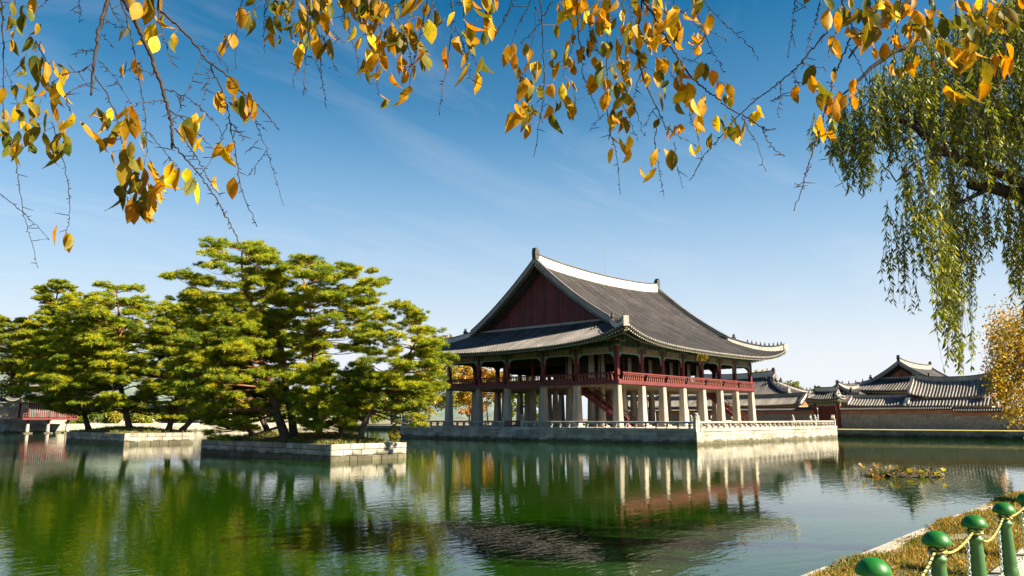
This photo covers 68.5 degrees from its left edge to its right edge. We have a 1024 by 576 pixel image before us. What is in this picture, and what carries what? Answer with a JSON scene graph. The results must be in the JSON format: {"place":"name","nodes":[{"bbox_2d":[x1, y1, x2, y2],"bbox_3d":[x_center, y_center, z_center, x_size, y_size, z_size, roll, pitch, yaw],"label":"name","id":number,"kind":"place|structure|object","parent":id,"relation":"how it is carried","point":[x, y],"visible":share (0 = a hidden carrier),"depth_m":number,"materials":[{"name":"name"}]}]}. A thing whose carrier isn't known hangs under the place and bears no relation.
{"place":"outdoors","nodes":[
{"label":"outdoors","id":0,"kind":"place"},
{"bbox_2d":[0,339,515,418],"bbox_3d":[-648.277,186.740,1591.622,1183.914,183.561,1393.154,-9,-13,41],"label":"hills","id":1,"kind":"structure","parent":0,"point":[439,413],"depth_m":1492.03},
{"bbox_2d":[0,429,1023,575],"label":"water","id":2,"kind":"structure","parent":0,"point":[445,507],"depth_m":22.64,"materials":[{"name":"green liquid"}]},
{"bbox_2d":[5,383,77,433],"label":"waterside pavilion","id":3,"kind":"structure","parent":2,"relation":"in","point":[36,411],"depth_m":134.85,"materials":[{"name":"wood"}]},
{"bbox_2d":[30,403,47,417],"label":"window","id":4,"kind":"structure","parent":3,"relation":"in","point":[35,407],"depth_m":134.30,"materials":[{"name":"white"}]},
{"bbox_2d":[50,411,66,417],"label":"window","id":5,"kind":"structure","parent":3,"relation":"in","point":[60,415],"depth_m":136.65,"materials":[{"name":"white"}]},
{"bbox_2d":[66,425,193,444],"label":"stone island","id":6,"kind":"structure","parent":2,"relation":"in","point":[134,435],"depth_m":77.67,"materials":[{"name":"stone"}]},
{"bbox_2d":[4,293,116,429],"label":"pine tree","id":7,"kind":"object","parent":6,"relation":"on","point":[55,323],"visible":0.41,"depth_m":82.08,"materials":[{"name":"green plant"}]},
{"bbox_2d":[27,280,181,429],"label":"pine tree","id":8,"kind":"object","parent":6,"relation":"on","point":[102,346],"visible":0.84,"depth_m":76.76,"materials":[{"name":"green plant"}]},
{"bbox_2d":[131,298,213,431],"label":"pine tree","id":9,"kind":"object","parent":6,"relation":"on","point":[149,368],"visible":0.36,"depth_m":77.42,"materials":[{"name":"green plant"}]},
{"bbox_2d":[160,322,213,432],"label":"pine tree","id":10,"kind":"object","parent":6,"relation":"on","point":[187,424],"visible":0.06,"depth_m":78.80,"materials":[{"name":"green plant"}]},
{"bbox_2d":[201,430,406,461],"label":"stone island","id":11,"kind":"structure","parent":2,"relation":"in","point":[331,447],"depth_m":49.17,"materials":[{"name":"stone"}]},
{"bbox_2d":[142,302,295,441],"bbox_3d":[-19.018,5.779,50.816,8.638,9.210,10.029,0,-10,2],"label":"pine tree","id":12,"kind":"object","parent":11,"relation":"on","point":[250,348],"visible":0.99,"depth_m":49.01,"materials":[{"name":"green plant"}]},
{"bbox_2d":[161,325,278,440],"bbox_3d":[-21.217,6.710,55.018,8.110,9.052,8.582,-9,-13,41],"label":"pine tree","id":13,"kind":"object","parent":11,"relation":"on","point":[212,416],"visible":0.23,"depth_m":54.12,"materials":[{"name":"green plant"}]},
{"bbox_2d":[157,236,301,435],"bbox_3d":[-19.428,3.333,52.081,9.873,14.042,9.621,4,-11,-21],"label":"pine tree","id":14,"kind":"object","parent":11,"relation":"on","point":[259,252],"visible":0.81,"depth_m":50.61,"materials":[{"name":"green plant"}]},
{"bbox_2d":[176,290,337,431],"bbox_3d":[-18.601,5.940,58.413,13.042,11.093,12.245,7,-12,-33],"label":"pine tree","id":15,"kind":"object","parent":11,"relation":"on","point":[295,348],"visible":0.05,"depth_m":56.99,"materials":[{"name":"green plant"}]},
{"bbox_2d":[273,355,375,438],"bbox_3d":[-12.019,7.258,49.716,6.653,5.360,7.183,-9,-13,41],"label":"pine tree","id":16,"kind":"object","parent":11,"relation":"on","point":[304,376],"visible":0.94,"depth_m":48.17,"materials":[{"name":"green plant"}]},
{"bbox_2d":[261,252,393,432],"bbox_3d":[-12.964,3.947,52.124,9.867,12.631,8.801,-9,-13,41],"label":"pine tree","id":17,"kind":"object","parent":11,"relation":"on","point":[312,337],"visible":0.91,"depth_m":51.02,"materials":[{"name":"green plant"}]},
{"bbox_2d":[387,423,400,441],"bbox_3d":[-7.854,9.645,50.015,0.943,1.323,1.049,1,-10,-8],"label":"shrub","id":18,"kind":"object","parent":11,"relation":"on","point":[391,434],"visible":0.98,"depth_m":49.94,"materials":[{"name":"green plant"}]},
{"bbox_2d":[342,298,460,439],"bbox_3d":[-7.051,5.307,48.831,7.452,9.163,7.564,-9,-13,41],"label":"pine tree","id":19,"kind":"object","parent":11,"relation":"on","point":[378,380],"visible":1,"depth_m":48.36,"materials":[{"name":"green plant"}]},
{"bbox_2d":[400,425,837,444],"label":"stone terrace","id":20,"kind":"structure","parent":2,"relation":"in","point":[675,435],"depth_m":84.97,"materials":[{"name":"stone"}]},
{"bbox_2d":[401,414,505,426],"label":"stone balustrade","id":21,"kind":"object","parent":20,"relation":"on","point":[478,422],"visible":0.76,"depth_m":95.00,"materials":[{"name":"stone"}]},
{"bbox_2d":[405,418,565,424],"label":"stone balustrade","id":22,"kind":"object","parent":20,"relation":"on","point":[466,420],"visible":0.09,"depth_m":113.44,"materials":[{"name":"stone"}]},
{"bbox_2d":[505,421,519,426],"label":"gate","id":23,"kind":"structure","parent":20,"relation":"on","point":[508,423],"depth_m":90.62,"materials":[{"name":"grey stone"}]},
{"bbox_2d":[407,247,787,427],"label":"pavilion","id":24,"kind":"structure","parent":20,"relation":"on","point":[577,334],"depth_m":98.73,"materials":[{"name":"grey tile"}]},
{"bbox_2d":[565,356,572,378],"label":"door panel","id":25,"kind":"structure","parent":24,"relation":"in","point":[570,361],"depth_m":96.02,"materials":[{"name":"grey wood"}]},
{"bbox_2d":[587,355,595,377],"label":"door panel","id":26,"kind":"structure","parent":24,"relation":"in","point":[590,358],"depth_m":93.74,"materials":[{"name":"grey wood"}]},
{"bbox_2d":[597,354,605,376],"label":"door panel","id":27,"kind":"structure","parent":24,"relation":"in","point":[603,356],"depth_m":92.64,"materials":[{"name":"grey wood"}]},
{"bbox_2d":[626,358,631,376],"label":"door panel","id":28,"kind":"structure","parent":24,"relation":"in","point":[628,360],"depth_m":97.09,"materials":[{"name":"grey wood"}]},
{"bbox_2d":[647,360,652,378],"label":"door panel","id":29,"kind":"structure","parent":24,"relation":"in","point":[649,362],"depth_m":100.69,"materials":[{"name":"grey wood"}]},
{"bbox_2d":[668,362,672,379],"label":"door panel","id":30,"kind":"structure","parent":24,"relation":"in","point":[670,365],"depth_m":104.66,"materials":[{"name":"grey wood"}]},
{"bbox_2d":[677,363,679,380],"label":"door panel","id":31,"kind":"structure","parent":24,"relation":"in","point":[678,369],"depth_m":106.24,"materials":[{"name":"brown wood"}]},
{"bbox_2d":[686,364,690,381],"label":"door panel","id":32,"kind":"structure","parent":24,"relation":"in","point":[688,371],"depth_m":108.23,"materials":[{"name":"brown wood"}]},
{"bbox_2d":[695,365,699,381],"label":"door panel","id":33,"kind":"structure","parent":24,"relation":"in","point":[696,366],"depth_m":110.14,"materials":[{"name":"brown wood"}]},
{"bbox_2d":[520,413,697,428],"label":"stone balustrade","id":34,"kind":"object","parent":20,"relation":"on","point":[694,422],"visible":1,"depth_m":80.49,"materials":[{"name":"stone"}]},
{"bbox_2d":[690,415,732,424],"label":"stone bridge","id":35,"kind":"structure","parent":20,"relation":"on","point":[691,419],"depth_m":118.65,"materials":[{"name":"stone"}]},
{"bbox_2d":[696,413,835,428],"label":"stone balustrade","id":36,"kind":"object","parent":20,"relation":"on","point":[833,423],"visible":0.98,"depth_m":85.43,"materials":[{"name":"stone"}]},
{"bbox_2d":[791,415,832,425],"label":"stone bridge","id":37,"kind":"structure","parent":20,"relation":"on","point":[810,418],"depth_m":107.74,"materials":[{"name":"stone"}]},
{"bbox_2d":[851,463,945,477],"bbox_3d":[17.686,8.272,34.031,3.802,0.675,2.382,1,-10,-5],"label":"lotus clump","id":38,"kind":"object","parent":2,"relation":"on","point":[910,473],"visible":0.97,"depth_m":33.83,"materials":[{"name":"green plant"}]},
{"bbox_2d":[0,0,1023,418],"label":"sky","id":39,"kind":"structure","parent":0,"point":[453,207],"materials":[{"name":"blue"}]},
{"bbox_2d":[357,419,1020,570],"bbox_3d":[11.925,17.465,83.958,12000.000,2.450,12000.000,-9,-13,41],"label":"ground","id":40,"kind":"structure","parent":0,"point":[386,422],"depth_m":252.91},
{"bbox_2d":[0,314,44,395],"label":"pine tree","id":41,"kind":"object","parent":40,"relation":"on","point":[13,325],"visible":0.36,"depth_m":147.13,"materials":[{"name":"green plant"}]},
{"bbox_2d":[0,355,45,397],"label":"deciduous tree","id":42,"kind":"object","parent":40,"relation":"on","point":[17,383],"visible":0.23,"depth_m":148.97,"materials":[{"name":"green plant"}]},
{"bbox_2d":[0,313,100,381],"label":"pine tree","id":43,"kind":"object","parent":40,"relation":"on","point":[20,352],"visible":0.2,"depth_m":140.67,"materials":[{"name":"green plant"}]},
{"bbox_2d":[30,278,83,416],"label":"pine tree","id":44,"kind":"object","parent":40,"relation":"on","point":[45,295],"visible":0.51,"depth_m":148.19,"materials":[{"name":"green plant"}]},
{"bbox_2d":[64,412,100,423],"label":"bush","id":45,"kind":"object","parent":40,"relation":"on","point":[90,416],"visible":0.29,"depth_m":147.67,"materials":[{"name":"green plant"}]},
{"bbox_2d":[62,323,155,380],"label":"pine tree","id":46,"kind":"object","parent":40,"relation":"on","point":[132,375],"visible":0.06,"depth_m":150.47,"materials":[{"name":"green plant"}]},
{"bbox_2d":[96,410,123,423],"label":"bush","id":47,"kind":"object","parent":40,"relation":"on","point":[115,417],"visible":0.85,"depth_m":151.17,"materials":[{"name":"yellow plant"}]},
{"bbox_2d":[123,402,155,422],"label":"bush","id":48,"kind":"object","parent":40,"relation":"on","point":[139,417],"visible":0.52,"depth_m":155.25,"materials":[{"name":"green plant"}]},
{"bbox_2d":[0,398,285,418],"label":"boundary wall","id":49,"kind":"structure","parent":40,"relation":"on","point":[8,410],"depth_m":145.67,"materials":[{"name":"stone"}]},
{"bbox_2d":[0,419,337,432],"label":"embankment","id":50,"kind":"structure","parent":40,"relation":"on","point":[17,426],"depth_m":144.89,"materials":[{"name":"stone"}]},
{"bbox_2d":[162,406,190,422],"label":"deciduous tree","id":51,"kind":"object","parent":40,"relation":"on","point":[178,416],"visible":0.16,"depth_m":162.27,"materials":[{"name":"green plant"}]},
{"bbox_2d":[266,406,287,422],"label":"deciduous tree","id":52,"kind":"object","parent":40,"relation":"on","point":[271,419],"visible":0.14,"depth_m":177.79,"materials":[{"name":"green plant"}]},
{"bbox_2d":[282,388,321,418],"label":"deciduous tree","id":53,"kind":"object","parent":40,"relation":"on","point":[286,415],"visible":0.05,"depth_m":182.02,"materials":[{"name":"green plant"}]},
{"bbox_2d":[318,402,342,419],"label":"deciduous tree","id":54,"kind":"object","parent":40,"relation":"on","point":[329,416],"visible":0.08,"depth_m":188.23,"materials":[{"name":"green plant"}]},
{"bbox_2d":[342,412,364,420],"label":"deciduous tree","id":55,"kind":"object","parent":40,"relation":"on","point":[355,415],"visible":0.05,"depth_m":196.09,"materials":[{"name":"green plant"}]},
{"bbox_2d":[359,393,387,424],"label":"deciduous tree","id":56,"kind":"object","parent":40,"relation":"on","point":[374,419],"visible":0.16,"depth_m":200.15,"materials":[{"name":"green plant"}]},
{"bbox_2d":[383,387,406,424],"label":"deciduous tree","id":57,"kind":"object","parent":40,"relation":"on","point":[392,414],"visible":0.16,"depth_m":205.60,"materials":[{"name":"green plant"}]},
{"bbox_2d":[385,373,420,424],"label":"deciduous tree","id":58,"kind":"object","parent":40,"relation":"on","point":[404,399],"visible":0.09,"depth_m":206.60,"materials":[{"name":"green plant"}]},
{"bbox_2d":[408,389,431,420],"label":"deciduous tree","id":59,"kind":"object","parent":40,"relation":"on","point":[427,417],"visible":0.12,"depth_m":212.01,"materials":[{"name":"yellow plant"}]},
{"bbox_2d":[410,365,446,415],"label":"deciduous tree","id":60,"kind":"object","parent":40,"relation":"on","point":[430,410],"visible":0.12,"depth_m":215.49,"materials":[{"name":"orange plant"}]},
{"bbox_2d":[431,334,472,411],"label":"deciduous tree","id":61,"kind":"object","parent":40,"relation":"on","point":[455,373],"visible":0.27,"depth_m":224.20,"materials":[{"name":"orange plant"}]},
{"bbox_2d":[455,365,490,423],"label":"deciduous tree","id":62,"kind":"object","parent":40,"relation":"on","point":[466,399],"visible":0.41,"depth_m":226.06,"materials":[{"name":"orange plant"}]},
{"bbox_2d":[482,367,502,419],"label":"deciduous tree","id":63,"kind":"object","parent":40,"relation":"on","point":[488,374],"visible":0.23,"depth_m":235.20,"materials":[{"name":"orange plant"}]},
{"bbox_2d":[500,369,524,417],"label":"deciduous tree","id":64,"kind":"object","parent":40,"relation":"on","point":[513,397],"visible":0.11,"depth_m":240.70,"materials":[{"name":"green plant"}]},
{"bbox_2d":[523,377,538,419],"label":"deciduous tree","id":65,"kind":"object","parent":40,"relation":"on","point":[537,398],"visible":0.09,"depth_m":248.39,"materials":[{"name":"green plant"}]},
{"bbox_2d":[358,425,1023,439],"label":"embankment","id":66,"kind":"structure","parent":40,"relation":"on","point":[938,434],"depth_m":100.97,"materials":[{"name":"stone"}]},
{"bbox_2d":[628,407,813,425],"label":"palace wall","id":67,"kind":"structure","parent":40,"relation":"on","point":[781,413],"depth_m":120.55,"materials":[{"name":"grey brick"}]},
{"bbox_2d":[784,380,803,388],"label":"deciduous tree","id":68,"kind":"object","parent":40,"relation":"on","point":[796,384],"visible":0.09,"depth_m":190.81,"materials":[{"name":"green plant"}]},
{"bbox_2d":[808,385,820,413],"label":"deciduous tree","id":69,"kind":"object","parent":40,"relation":"on","point":[812,405],"visible":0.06,"depth_m":190.65,"materials":[{"name":"green plant"}]},
{"bbox_2d":[806,385,847,428],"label":"gatehouse","id":70,"kind":"object","parent":40,"relation":"on","point":[826,400],"visible":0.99,"depth_m":114.68,"materials":[{"name":"tile"}]},
{"bbox_2d":[818,406,836,425],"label":"door","id":71,"kind":"structure","parent":70,"relation":"in","point":[824,412],"depth_m":114.78,"materials":[{"name":"red wood"}]},
{"bbox_2d":[840,405,954,430],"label":"palace wall","id":72,"kind":"structure","parent":40,"relation":"on","point":[903,417],"depth_m":108.07,"materials":[{"name":"grey brick"}]},
{"bbox_2d":[796,490,1023,575],"bbox_3d":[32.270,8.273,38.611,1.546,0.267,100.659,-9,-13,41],"label":"grass","id":73,"kind":"structure","parent":40,"relation":"on","point":[950,521],"depth_m":9.12,"materials":[{"name":"brown plant"}]},
{"bbox_2d":[808,494,1023,574],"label":"fallen leaves","id":74,"kind":"object","parent":73,"relation":"on","point":[926,549],"visible":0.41,"depth_m":9.12,"materials":[{"name":"brown plant"}]},
{"bbox_2d":[801,489,1023,575],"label":"embankment","id":75,"kind":"structure","parent":40,"relation":"on","point":[883,547],"depth_m":9.75,"materials":[{"name":"stone"}]},
{"bbox_2d":[952,407,1023,429],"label":"palace wall","id":76,"kind":"structure","parent":40,"relation":"on","point":[972,418],"depth_m":101.14,"materials":[{"name":"grey brick"}]},
{"bbox_2d":[976,294,1023,437],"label":"autumn tree","id":77,"kind":"object","parent":40,"relation":"on","point":[1012,361],"visible":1,"depth_m":19.56,"materials":[{"name":"yellow plant"}]},
{"bbox_2d":[987,548,1023,575],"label":"kerb","id":78,"kind":"structure","parent":40,"relation":"on","point":[997,571],"depth_m":8.28,"materials":[{"name":"stone"}]},
{"bbox_2d":[855,557,891,575],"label":"bollard","id":79,"kind":"object","parent":78,"relation":"on","point":[870,566],"visible":1,"depth_m":4.67,"materials":[{"name":"metal"}]},
{"bbox_2d":[927,559,930,575],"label":"chain","id":80,"kind":"object","parent":79,"relation":"hanging from","point":[929,572],"visible":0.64,"depth_m":5.78,"materials":[{"name":"metal"}]},
{"bbox_2d":[921,530,951,575],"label":"bollard","id":81,"kind":"object","parent":78,"relation":"on","point":[936,539],"visible":0.89,"depth_m":5.79,"materials":[{"name":"metal"}]},
{"bbox_2d":[965,537,970,575],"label":"chain","id":82,"kind":"object","parent":81,"relation":"hanging from","point":[968,554],"visible":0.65,"depth_m":6.72,"materials":[{"name":"metal"}]},
{"bbox_2d":[920,503,1023,575],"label":"rope","id":83,"kind":"object","parent":81,"relation":"attached to","point":[972,531],"visible":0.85,"depth_m":6.61,"materials":[{"name":"yellow fabric"}]},
{"bbox_2d":[961,515,987,575],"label":"bollard","id":84,"kind":"object","parent":78,"relation":"on","point":[977,556],"visible":0.81,"depth_m":6.74,"materials":[{"name":"metal"}]},
{"bbox_2d":[997,524,1003,575],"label":"chain","id":85,"kind":"object","parent":84,"relation":"hanging from","point":[1001,561],"visible":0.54,"depth_m":7.71,"materials":[{"name":"metal"}]},
{"bbox_2d":[992,502,1019,575],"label":"bollard","id":86,"kind":"object","parent":78,"relation":"on","point":[1010,565],"visible":0.84,"depth_m":7.75,"materials":[{"name":"metal"}]},
{"bbox_2d":[1017,511,1023,567],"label":"chain","id":87,"kind":"object","parent":86,"relation":"hanging from","point":[1022,515],"visible":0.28,"depth_m":8.74,"materials":[{"name":"metal"}]},
{"bbox_2d":[1016,493,1023,514],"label":"bollard","id":88,"kind":"object","parent":78,"relation":"on","point":[1020,498],"visible":0.75,"depth_m":8.84,"materials":[{"name":"metal"}]},
{"bbox_2d":[628,392,812,408],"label":"corridor building","id":89,"kind":"structure","parent":0,"point":[800,399],"depth_m":125.28,"materials":[{"name":"tile"}]},
{"bbox_2d":[655,367,812,405],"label":"palace hall","id":90,"kind":"structure","parent":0,"point":[767,382],"depth_m":140.56,"materials":[{"name":"tile"}]},
{"bbox_2d":[807,380,872,428],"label":"palace hall","id":91,"kind":"structure","parent":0,"point":[846,390],"depth_m":124.54,"materials":[{"name":"tile"}]},
{"bbox_2d":[844,393,913,405],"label":"corridor building","id":92,"kind":"structure","parent":0,"point":[876,400],"depth_m":113.14,"materials":[{"name":"tile"}]},
{"bbox_2d":[842,355,956,397],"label":"palace hall","id":93,"kind":"structure","parent":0,"point":[894,378],"depth_m":130.84,"materials":[{"name":"tile"}]},
{"bbox_2d":[838,429,1023,430],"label":"lawn","id":94,"kind":"structure","parent":0,"point":[922,429],"depth_m":102.90,"materials":[{"name":"plant"}]},
{"bbox_2d":[903,372,999,407],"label":"corridor building","id":95,"kind":"structure","parent":0,"point":[968,391],"depth_m":108.03,"materials":[{"name":"tile"}]},
{"bbox_2d":[1019,565,1023,575],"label":"path","id":96,"kind":"structure","parent":0,"point":[1021,569],"depth_m":8.11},
{"bbox_2d":[0,0,1023,272],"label":"cherry tree","id":97,"kind":"object","parent":96,"relation":"on","point":[376,12],"visible":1,"depth_m":3.12,"materials":[{"name":"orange plant"}]},
{"bbox_2d":[805,0,1023,376],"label":"willow tree","id":98,"kind":"object","parent":96,"relation":"on","point":[974,153],"visible":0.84,"depth_m":12.93,"materials":[{"name":"green plant"}]}
]}

